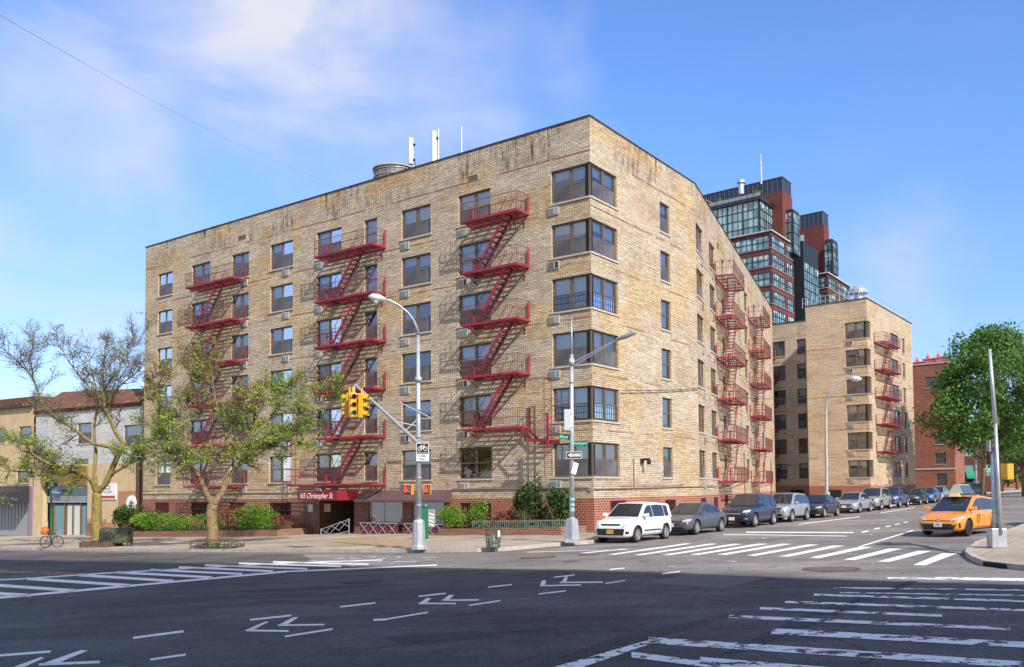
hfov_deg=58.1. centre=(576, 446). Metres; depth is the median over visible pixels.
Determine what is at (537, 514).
shrub
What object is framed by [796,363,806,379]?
window
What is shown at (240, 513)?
shrub
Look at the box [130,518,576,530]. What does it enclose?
ground cover
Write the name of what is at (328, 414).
window
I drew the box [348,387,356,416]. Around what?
traffic light
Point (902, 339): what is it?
window
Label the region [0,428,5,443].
window
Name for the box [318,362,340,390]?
window
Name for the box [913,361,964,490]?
brick building
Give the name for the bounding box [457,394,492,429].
window
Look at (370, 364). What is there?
window
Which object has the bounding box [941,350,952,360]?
roof planter
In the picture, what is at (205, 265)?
window
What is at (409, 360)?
window
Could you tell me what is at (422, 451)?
road sign
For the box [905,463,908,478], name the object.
window
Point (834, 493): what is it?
cellar window
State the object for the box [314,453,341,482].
window
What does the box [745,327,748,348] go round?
window
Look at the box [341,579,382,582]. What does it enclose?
asphalt patch
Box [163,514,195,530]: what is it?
shrub
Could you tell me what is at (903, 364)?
window
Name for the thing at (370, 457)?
window
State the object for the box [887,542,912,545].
asphalt patch
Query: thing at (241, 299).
window
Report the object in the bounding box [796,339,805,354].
window
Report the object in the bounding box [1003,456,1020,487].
brick building
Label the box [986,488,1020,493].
sidewalk
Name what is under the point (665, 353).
window
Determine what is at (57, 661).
bicycle chevrons
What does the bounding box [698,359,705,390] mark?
window
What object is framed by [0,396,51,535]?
shop building
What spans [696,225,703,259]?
window
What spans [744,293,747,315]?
window
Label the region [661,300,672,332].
window
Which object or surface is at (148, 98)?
overhead wire
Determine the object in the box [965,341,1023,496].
street tree
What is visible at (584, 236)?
corner window
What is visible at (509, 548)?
kerb
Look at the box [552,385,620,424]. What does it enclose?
corner window
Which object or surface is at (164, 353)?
window
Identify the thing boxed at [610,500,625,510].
cellar window
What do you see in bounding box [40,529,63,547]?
bicycle
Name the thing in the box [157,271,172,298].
window
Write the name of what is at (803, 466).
window
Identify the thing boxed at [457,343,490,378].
window
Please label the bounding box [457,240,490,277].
window
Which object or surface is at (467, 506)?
cellar window
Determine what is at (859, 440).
corner window
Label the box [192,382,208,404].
window
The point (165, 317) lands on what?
window
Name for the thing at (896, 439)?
window
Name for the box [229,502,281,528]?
shrub
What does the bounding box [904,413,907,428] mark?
window
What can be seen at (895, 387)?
window
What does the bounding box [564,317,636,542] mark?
street lamp
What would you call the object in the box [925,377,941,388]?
window
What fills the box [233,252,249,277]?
window
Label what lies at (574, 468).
road sign
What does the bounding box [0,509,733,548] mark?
sidewalk
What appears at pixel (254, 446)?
street tree
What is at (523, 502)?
shrub
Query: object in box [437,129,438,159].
mast extension
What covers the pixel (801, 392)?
window
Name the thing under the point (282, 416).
window
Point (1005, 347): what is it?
street tree
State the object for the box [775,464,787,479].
window
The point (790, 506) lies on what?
parked car
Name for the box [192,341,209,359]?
window
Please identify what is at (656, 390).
overhead wire
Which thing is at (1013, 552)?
sidewalk opposite
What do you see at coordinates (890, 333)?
window
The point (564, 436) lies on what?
street name sign
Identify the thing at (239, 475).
window
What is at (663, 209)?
window
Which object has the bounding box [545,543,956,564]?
crosswalk
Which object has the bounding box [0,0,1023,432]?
sky
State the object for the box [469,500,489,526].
shrub
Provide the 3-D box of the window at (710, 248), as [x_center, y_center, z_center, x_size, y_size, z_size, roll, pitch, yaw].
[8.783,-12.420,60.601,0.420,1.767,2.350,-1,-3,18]
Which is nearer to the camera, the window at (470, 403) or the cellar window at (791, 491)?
the window at (470, 403)
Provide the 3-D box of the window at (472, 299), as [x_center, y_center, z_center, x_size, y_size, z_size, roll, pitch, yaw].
[-5.366,-7.302,49.245,2.500,1.767,0.420,-2,-3,36]
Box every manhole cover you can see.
[520,555,555,558]
[802,566,860,571]
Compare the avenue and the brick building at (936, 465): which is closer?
the avenue
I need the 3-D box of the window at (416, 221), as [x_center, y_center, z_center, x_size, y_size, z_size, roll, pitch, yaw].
[-9.008,-12.643,52.065,2.530,1.767,0.420,-2,-3,36]
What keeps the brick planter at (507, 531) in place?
on the sidewalk at (318, 541)
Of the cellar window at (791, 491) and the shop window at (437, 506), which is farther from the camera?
the cellar window at (791, 491)
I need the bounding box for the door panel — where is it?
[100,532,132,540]
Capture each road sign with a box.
[416,443,428,460]
[566,452,581,458]
[571,462,577,474]
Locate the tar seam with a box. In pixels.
[533,581,916,666]
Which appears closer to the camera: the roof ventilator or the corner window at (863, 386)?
the corner window at (863, 386)
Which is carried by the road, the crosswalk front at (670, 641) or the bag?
the crosswalk front at (670, 641)
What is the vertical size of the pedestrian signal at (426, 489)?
0.416 m
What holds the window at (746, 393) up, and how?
in the apartment building at (502, 272)
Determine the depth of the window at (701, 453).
56.11 m
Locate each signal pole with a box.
[354,293,433,549]
[973,451,981,482]
[986,349,1006,547]
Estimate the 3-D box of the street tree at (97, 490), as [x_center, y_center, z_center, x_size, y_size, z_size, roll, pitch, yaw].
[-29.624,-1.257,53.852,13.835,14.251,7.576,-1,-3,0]
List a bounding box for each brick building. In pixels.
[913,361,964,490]
[964,446,1003,491]
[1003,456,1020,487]
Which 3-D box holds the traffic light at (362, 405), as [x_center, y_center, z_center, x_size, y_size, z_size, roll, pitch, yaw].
[-8.191,-1.667,35.395,0.369,1.150,0.279,-1,-3,12]
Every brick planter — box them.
[133,528,311,536]
[438,525,585,534]
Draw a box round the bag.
[40,526,48,534]
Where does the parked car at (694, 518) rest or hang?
on the side street at (775, 565)
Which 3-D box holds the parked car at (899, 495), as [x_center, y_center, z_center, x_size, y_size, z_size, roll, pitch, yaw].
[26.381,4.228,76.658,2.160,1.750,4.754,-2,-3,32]
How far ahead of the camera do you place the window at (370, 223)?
54.42 m
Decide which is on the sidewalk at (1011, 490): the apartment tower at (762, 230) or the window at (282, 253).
the apartment tower at (762, 230)
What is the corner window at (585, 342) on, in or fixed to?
in the apartment building at (502, 272)
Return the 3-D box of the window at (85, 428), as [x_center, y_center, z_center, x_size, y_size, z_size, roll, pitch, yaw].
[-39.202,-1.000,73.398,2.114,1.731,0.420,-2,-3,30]
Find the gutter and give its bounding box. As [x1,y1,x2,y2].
[0,500,937,553]
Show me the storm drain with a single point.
(996, 565)
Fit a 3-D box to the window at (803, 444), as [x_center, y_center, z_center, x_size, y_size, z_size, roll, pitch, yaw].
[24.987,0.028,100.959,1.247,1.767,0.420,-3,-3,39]
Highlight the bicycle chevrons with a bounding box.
[0,568,679,666]
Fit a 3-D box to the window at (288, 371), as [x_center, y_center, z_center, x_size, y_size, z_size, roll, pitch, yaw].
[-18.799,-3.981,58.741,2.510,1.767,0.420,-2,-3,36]
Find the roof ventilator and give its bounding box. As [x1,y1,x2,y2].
[849,286,867,298]
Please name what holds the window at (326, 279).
in the apartment building at (502, 272)
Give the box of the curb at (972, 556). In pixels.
[965,524,1023,570]
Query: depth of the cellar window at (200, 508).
63.43 m
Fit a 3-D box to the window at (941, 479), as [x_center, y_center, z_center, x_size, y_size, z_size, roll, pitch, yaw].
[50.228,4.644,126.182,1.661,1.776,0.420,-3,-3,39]
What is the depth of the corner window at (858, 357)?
91.03 m
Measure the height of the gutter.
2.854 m
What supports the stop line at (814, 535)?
on the side street at (775, 565)
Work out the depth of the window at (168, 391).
66.52 m
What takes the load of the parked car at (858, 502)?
on the side street at (775, 565)
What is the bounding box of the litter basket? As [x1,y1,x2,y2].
[485,529,500,547]
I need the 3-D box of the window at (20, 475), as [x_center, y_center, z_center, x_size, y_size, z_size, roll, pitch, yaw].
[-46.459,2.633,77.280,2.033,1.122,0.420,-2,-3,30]
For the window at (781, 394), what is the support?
in the apartment building at (820, 350)
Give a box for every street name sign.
[560,434,569,439]
[574,441,587,446]
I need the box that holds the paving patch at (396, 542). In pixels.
[323,539,411,545]
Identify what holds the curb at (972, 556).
on the side street at (775, 565)
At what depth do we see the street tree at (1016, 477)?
159.67 m
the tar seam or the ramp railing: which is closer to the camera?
the tar seam
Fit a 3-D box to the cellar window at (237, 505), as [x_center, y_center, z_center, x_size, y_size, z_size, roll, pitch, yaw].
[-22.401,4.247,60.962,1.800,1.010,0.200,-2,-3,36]
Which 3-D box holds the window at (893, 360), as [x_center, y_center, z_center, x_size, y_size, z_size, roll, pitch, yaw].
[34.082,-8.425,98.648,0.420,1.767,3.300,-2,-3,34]
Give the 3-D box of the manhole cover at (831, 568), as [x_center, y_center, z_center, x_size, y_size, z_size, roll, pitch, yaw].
[6.615,3.184,23.821,1.500,0.028,1.500,-1,-3,0]
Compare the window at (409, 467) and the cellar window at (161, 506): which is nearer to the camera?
the window at (409, 467)
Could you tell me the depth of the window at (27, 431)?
77.46 m
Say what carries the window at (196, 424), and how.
in the apartment building at (502, 272)
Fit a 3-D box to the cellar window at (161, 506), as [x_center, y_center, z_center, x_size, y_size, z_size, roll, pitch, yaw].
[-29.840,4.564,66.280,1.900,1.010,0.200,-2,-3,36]
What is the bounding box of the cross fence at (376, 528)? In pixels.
[359,522,447,533]
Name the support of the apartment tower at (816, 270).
on the sidewalk at (1011, 490)
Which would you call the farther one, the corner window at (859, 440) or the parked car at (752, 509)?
the corner window at (859, 440)
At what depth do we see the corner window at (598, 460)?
45.42 m
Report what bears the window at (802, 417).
in the apartment building at (820, 350)
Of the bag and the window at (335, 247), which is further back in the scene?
the window at (335, 247)
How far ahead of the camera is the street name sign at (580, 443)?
36.57 m
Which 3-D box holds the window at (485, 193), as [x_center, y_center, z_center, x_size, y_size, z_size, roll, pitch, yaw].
[-5.419,-12.796,49.499,2.500,1.767,0.420,-2,-3,36]
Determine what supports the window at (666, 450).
in the apartment building at (502, 272)
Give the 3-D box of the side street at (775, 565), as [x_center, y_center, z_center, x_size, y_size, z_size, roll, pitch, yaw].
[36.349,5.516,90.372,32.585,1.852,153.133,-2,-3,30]
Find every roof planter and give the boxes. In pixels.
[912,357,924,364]
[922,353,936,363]
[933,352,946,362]
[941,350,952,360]
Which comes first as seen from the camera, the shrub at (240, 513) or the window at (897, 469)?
the shrub at (240, 513)
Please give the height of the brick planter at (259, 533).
0.987 m
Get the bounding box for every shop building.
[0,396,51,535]
[33,388,143,535]
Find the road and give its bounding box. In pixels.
[0,492,1023,666]
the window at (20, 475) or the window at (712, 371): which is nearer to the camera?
the window at (712, 371)
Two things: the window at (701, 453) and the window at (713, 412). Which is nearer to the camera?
the window at (701, 453)
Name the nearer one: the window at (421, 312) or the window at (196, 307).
the window at (421, 312)
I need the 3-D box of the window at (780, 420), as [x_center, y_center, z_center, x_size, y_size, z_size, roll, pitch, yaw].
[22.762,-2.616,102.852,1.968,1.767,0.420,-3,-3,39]
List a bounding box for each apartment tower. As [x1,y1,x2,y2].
[703,154,800,323]
[793,211,850,320]
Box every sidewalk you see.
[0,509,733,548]
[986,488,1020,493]
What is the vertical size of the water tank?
4.750 m
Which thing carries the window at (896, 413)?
in the apartment building at (820, 350)
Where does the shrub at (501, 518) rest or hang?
in the brick planter at (507, 531)
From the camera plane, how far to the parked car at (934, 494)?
87.59 m
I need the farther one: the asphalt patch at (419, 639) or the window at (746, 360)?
the window at (746, 360)
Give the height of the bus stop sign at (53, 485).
3.890 m
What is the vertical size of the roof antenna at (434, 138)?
2.900 m
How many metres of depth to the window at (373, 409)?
53.82 m
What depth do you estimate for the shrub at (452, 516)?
47.10 m
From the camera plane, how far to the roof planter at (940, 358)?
127.51 m
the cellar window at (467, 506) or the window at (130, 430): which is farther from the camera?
the window at (130, 430)
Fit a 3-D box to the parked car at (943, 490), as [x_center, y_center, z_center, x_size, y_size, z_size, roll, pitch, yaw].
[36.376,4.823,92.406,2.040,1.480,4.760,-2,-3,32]
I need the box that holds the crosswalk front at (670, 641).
[556,577,1023,666]
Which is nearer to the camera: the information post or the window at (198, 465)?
the information post
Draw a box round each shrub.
[111,502,152,529]
[129,511,179,530]
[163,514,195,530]
[192,513,223,528]
[217,505,250,529]
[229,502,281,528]
[269,513,296,528]
[436,505,470,528]
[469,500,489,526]
[480,510,516,527]
[513,479,540,526]
[531,470,543,527]
[538,486,568,527]
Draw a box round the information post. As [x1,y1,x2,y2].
[422,503,434,538]
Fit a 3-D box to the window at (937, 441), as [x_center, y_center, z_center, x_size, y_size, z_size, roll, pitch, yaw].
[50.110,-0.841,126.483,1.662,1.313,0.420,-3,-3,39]
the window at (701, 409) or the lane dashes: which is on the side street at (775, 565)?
the lane dashes
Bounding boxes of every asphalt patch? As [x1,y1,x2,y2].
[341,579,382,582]
[384,631,503,644]
[642,574,763,587]
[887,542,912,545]
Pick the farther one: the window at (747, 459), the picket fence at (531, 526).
the window at (747, 459)
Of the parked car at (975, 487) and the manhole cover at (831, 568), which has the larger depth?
the parked car at (975, 487)
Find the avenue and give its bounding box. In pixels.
[0,555,915,666]
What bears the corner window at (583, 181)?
in the apartment building at (502, 272)
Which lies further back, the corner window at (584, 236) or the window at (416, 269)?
the window at (416, 269)
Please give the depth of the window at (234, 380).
61.53 m
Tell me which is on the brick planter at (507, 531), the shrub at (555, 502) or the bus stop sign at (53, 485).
the shrub at (555, 502)
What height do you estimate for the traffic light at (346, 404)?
1.170 m
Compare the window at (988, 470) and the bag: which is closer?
the bag
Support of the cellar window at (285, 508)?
in the apartment building at (502, 272)
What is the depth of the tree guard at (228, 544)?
43.31 m
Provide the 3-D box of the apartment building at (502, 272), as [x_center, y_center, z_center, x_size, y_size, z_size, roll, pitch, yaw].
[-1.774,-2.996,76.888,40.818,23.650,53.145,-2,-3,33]
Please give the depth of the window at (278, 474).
58.62 m
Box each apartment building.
[142,114,775,533]
[772,290,915,500]
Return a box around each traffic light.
[342,387,352,417]
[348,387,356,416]
[358,388,369,417]
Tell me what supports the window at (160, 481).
in the apartment building at (502, 272)
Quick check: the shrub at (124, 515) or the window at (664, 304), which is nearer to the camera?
the window at (664, 304)
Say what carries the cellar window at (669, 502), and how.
in the apartment building at (502, 272)
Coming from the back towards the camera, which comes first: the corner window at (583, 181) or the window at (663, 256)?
the window at (663, 256)
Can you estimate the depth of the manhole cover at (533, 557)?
30.98 m
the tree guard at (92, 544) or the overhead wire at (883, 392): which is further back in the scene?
the overhead wire at (883, 392)
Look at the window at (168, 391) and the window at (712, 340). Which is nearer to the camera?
the window at (712, 340)
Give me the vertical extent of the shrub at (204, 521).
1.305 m
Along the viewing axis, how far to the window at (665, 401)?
51.63 m
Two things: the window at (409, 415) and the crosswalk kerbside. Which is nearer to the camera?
the crosswalk kerbside
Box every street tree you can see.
[0,309,179,540]
[106,334,348,545]
[908,319,1023,495]
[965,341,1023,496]
[997,429,1020,486]
[1004,437,1020,488]
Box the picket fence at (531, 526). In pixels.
[471,519,565,527]
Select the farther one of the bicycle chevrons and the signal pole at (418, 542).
the signal pole at (418, 542)
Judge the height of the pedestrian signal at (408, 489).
0.415 m
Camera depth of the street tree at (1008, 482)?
149.00 m
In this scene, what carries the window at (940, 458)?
in the brick building at (936, 465)
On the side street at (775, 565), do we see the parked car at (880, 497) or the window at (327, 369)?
the parked car at (880, 497)
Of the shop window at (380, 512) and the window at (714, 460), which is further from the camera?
the window at (714, 460)
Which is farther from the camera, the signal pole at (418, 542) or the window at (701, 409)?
the window at (701, 409)
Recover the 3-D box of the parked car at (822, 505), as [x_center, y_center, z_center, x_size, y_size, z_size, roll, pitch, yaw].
[15.732,3.871,59.864,2.040,1.480,4.760,-2,-3,32]
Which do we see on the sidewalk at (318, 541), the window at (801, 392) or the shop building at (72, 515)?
the shop building at (72, 515)
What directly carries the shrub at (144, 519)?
in the brick planter at (259, 533)
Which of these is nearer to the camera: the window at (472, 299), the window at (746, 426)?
the window at (472, 299)
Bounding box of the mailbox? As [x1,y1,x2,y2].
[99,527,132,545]
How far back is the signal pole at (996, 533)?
27.72 m
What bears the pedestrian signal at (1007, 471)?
attached to the signal pole at (996, 533)
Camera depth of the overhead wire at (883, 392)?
61.13 m
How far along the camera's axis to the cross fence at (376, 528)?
51.79 m
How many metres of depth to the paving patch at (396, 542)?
42.80 m
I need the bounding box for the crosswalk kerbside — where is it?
[309,556,445,565]
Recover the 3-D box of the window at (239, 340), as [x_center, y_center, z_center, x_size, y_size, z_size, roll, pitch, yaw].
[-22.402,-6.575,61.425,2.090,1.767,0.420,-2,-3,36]
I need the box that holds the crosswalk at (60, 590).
[0,559,436,598]
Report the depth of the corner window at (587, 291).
45.71 m
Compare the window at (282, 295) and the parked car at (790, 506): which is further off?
the window at (282, 295)
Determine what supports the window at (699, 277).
in the apartment building at (502, 272)
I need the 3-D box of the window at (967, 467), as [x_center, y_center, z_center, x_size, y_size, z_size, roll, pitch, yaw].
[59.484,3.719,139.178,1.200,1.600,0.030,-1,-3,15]
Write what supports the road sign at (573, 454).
attached to the street lamp at (571, 530)
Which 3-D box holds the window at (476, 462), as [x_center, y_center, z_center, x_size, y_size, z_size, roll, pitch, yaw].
[-5.286,0.939,48.865,2.500,1.767,0.420,-2,-3,36]
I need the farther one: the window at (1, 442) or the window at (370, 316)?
the window at (1, 442)
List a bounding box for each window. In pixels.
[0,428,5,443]
[15,472,29,483]
[20,426,35,441]
[76,422,91,444]
[125,425,141,447]
[154,462,170,485]
[155,502,168,515]
[156,309,172,335]
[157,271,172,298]
[158,347,171,371]
[158,385,170,408]
[189,420,208,445]
[189,459,208,484]
[190,262,209,290]
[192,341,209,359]
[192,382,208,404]
[192,502,207,516]
[193,301,209,324]
[229,458,247,484]
[230,503,245,511]
[232,375,247,401]
[232,417,247,442]
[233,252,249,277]
[233,292,248,318]
[233,334,248,359]
[267,456,292,483]
[268,240,293,271]
[268,283,293,313]
[268,326,292,355]
[269,369,291,397]
[270,503,290,518]
[271,412,292,439]
[314,408,341,437]
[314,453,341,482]
[315,228,340,260]
[315,272,340,304]
[315,317,340,349]
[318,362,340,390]
[362,405,377,434]
[362,452,377,481]
[365,311,376,338]
[365,358,377,386]
[366,218,376,243]
[366,264,376,290]
[370,502,401,532]
[399,204,431,241]
[399,253,431,288]
[399,302,431,336]
[399,351,431,384]
[399,400,431,432]
[400,449,432,481]
[413,502,443,523]
[456,189,489,227]
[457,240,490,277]
[457,291,490,328]
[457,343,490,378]
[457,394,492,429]
[457,447,492,480]
[462,503,490,521]
[549,162,618,210]
[549,218,619,263]
[550,273,619,316]
[550,329,620,370]
[551,442,621,478]
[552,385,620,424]
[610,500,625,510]
[659,203,670,236]
[660,251,671,284]
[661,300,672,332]
[661,349,672,381]
[662,398,673,429]
[663,447,674,478]
[665,500,674,511]
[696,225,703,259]
[696,269,704,302]
[697,314,705,346]
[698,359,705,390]
[699,405,706,434]
[699,450,707,478]
[709,244,714,273]
[710,286,715,314]
[710,326,716,355]
[711,369,716,396]
[712,411,717,437]
[712,453,719,479]
[714,497,717,506]
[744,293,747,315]
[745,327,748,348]
[745,360,749,381]
[746,393,749,414]
[746,426,750,447]
[747,459,750,480]
[773,341,784,357]
[773,365,785,381]
[774,390,786,405]
[774,415,786,430]
[775,439,787,454]
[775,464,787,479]
[790,490,803,493]
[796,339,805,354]
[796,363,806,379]
[797,388,807,404]
[797,413,807,429]
[798,438,808,454]
[798,463,807,479]
[828,490,840,498]
[844,321,871,340]
[844,348,871,367]
[845,376,872,395]
[846,404,873,422]
[846,432,873,450]
[847,460,874,477]
[890,333,898,351]
[891,359,899,376]
[892,384,899,401]
[892,410,900,427]
[893,436,899,451]
[894,462,900,477]
[902,339,905,354]
[903,364,906,379]
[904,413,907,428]
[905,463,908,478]
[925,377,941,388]
[934,435,944,444]
[934,453,945,464]
[936,473,946,485]
[965,465,972,475]
[986,465,990,475]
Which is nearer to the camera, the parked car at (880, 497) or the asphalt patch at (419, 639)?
the asphalt patch at (419, 639)
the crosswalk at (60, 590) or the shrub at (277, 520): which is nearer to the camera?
the crosswalk at (60, 590)
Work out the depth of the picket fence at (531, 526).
44.42 m
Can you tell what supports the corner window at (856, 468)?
in the apartment building at (820, 350)
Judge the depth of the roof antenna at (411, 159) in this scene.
53.43 m
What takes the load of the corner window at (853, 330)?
in the apartment building at (820, 350)
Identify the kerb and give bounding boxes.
[0,503,911,552]
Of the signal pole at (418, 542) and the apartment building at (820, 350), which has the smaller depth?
the signal pole at (418, 542)
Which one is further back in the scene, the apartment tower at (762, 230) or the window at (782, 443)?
the apartment tower at (762, 230)
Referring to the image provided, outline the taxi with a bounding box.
[919,484,991,535]
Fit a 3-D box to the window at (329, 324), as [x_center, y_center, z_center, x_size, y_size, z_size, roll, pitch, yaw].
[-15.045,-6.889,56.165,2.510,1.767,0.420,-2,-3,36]
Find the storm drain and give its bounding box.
[983,561,1006,568]
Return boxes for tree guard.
[79,540,122,547]
[190,539,244,548]
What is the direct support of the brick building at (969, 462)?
on the sidewalk at (1011, 490)
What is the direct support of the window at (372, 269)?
in the apartment building at (502, 272)
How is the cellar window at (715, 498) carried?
in the apartment building at (502, 272)
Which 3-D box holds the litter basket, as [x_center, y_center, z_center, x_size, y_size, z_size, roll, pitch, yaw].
[-3.159,3.494,34.785,0.613,0.702,0.621,-1,-3,0]
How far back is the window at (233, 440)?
61.31 m
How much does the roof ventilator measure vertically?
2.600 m
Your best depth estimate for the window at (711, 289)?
60.88 m
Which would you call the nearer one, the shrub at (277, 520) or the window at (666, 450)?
the window at (666, 450)
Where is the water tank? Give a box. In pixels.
[372,162,411,178]
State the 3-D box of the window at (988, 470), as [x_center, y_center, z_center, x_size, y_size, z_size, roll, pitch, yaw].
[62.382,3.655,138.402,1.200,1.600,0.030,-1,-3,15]
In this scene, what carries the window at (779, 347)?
in the apartment building at (820, 350)
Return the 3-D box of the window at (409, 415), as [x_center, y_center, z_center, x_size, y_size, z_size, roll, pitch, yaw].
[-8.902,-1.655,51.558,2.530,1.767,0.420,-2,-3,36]
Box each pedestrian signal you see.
[404,484,413,494]
[423,484,430,494]
[1000,464,1013,479]
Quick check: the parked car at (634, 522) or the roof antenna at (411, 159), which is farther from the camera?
the roof antenna at (411, 159)
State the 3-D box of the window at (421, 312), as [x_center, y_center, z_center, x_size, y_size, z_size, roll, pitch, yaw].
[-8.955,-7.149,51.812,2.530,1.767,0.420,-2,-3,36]
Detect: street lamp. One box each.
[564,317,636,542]
[823,376,861,494]
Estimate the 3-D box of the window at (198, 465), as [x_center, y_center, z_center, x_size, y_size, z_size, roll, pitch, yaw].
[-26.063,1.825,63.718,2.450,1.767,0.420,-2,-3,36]
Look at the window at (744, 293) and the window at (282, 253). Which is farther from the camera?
the window at (744, 293)
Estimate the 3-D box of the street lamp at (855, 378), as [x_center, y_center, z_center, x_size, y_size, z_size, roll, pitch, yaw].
[17.873,-0.635,61.706,2.645,8.134,0.432,-2,-3,23]
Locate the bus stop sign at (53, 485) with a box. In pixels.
[45,479,60,545]
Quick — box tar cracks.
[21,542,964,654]
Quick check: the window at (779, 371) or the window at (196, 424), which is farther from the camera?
the window at (779, 371)
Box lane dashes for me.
[802,507,914,532]
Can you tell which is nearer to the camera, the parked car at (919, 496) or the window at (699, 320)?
the window at (699, 320)
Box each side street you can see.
[302,494,1023,585]
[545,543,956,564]
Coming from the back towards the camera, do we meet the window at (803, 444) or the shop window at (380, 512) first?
the window at (803, 444)
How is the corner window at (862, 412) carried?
in the apartment building at (820, 350)
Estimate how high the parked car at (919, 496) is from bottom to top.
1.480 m
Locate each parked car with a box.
[594,502,671,542]
[671,502,726,534]
[720,493,777,526]
[763,492,809,521]
[799,494,839,517]
[835,492,871,512]
[862,487,891,509]
[877,486,908,507]
[901,488,927,504]
[921,487,941,502]
[935,487,949,496]
[949,483,986,494]
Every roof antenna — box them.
[408,137,415,166]
[431,131,438,160]
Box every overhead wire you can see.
[0,15,344,186]
[622,388,698,390]
[748,363,1022,398]
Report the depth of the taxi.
36.41 m
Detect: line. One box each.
[0,570,83,574]
[724,530,912,546]
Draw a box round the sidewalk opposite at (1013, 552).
[971,525,1023,563]
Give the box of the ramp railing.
[321,518,349,534]
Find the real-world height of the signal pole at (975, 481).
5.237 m
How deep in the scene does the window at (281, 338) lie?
58.87 m
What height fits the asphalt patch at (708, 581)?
0.050 m
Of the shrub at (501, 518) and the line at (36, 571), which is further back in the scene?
the shrub at (501, 518)

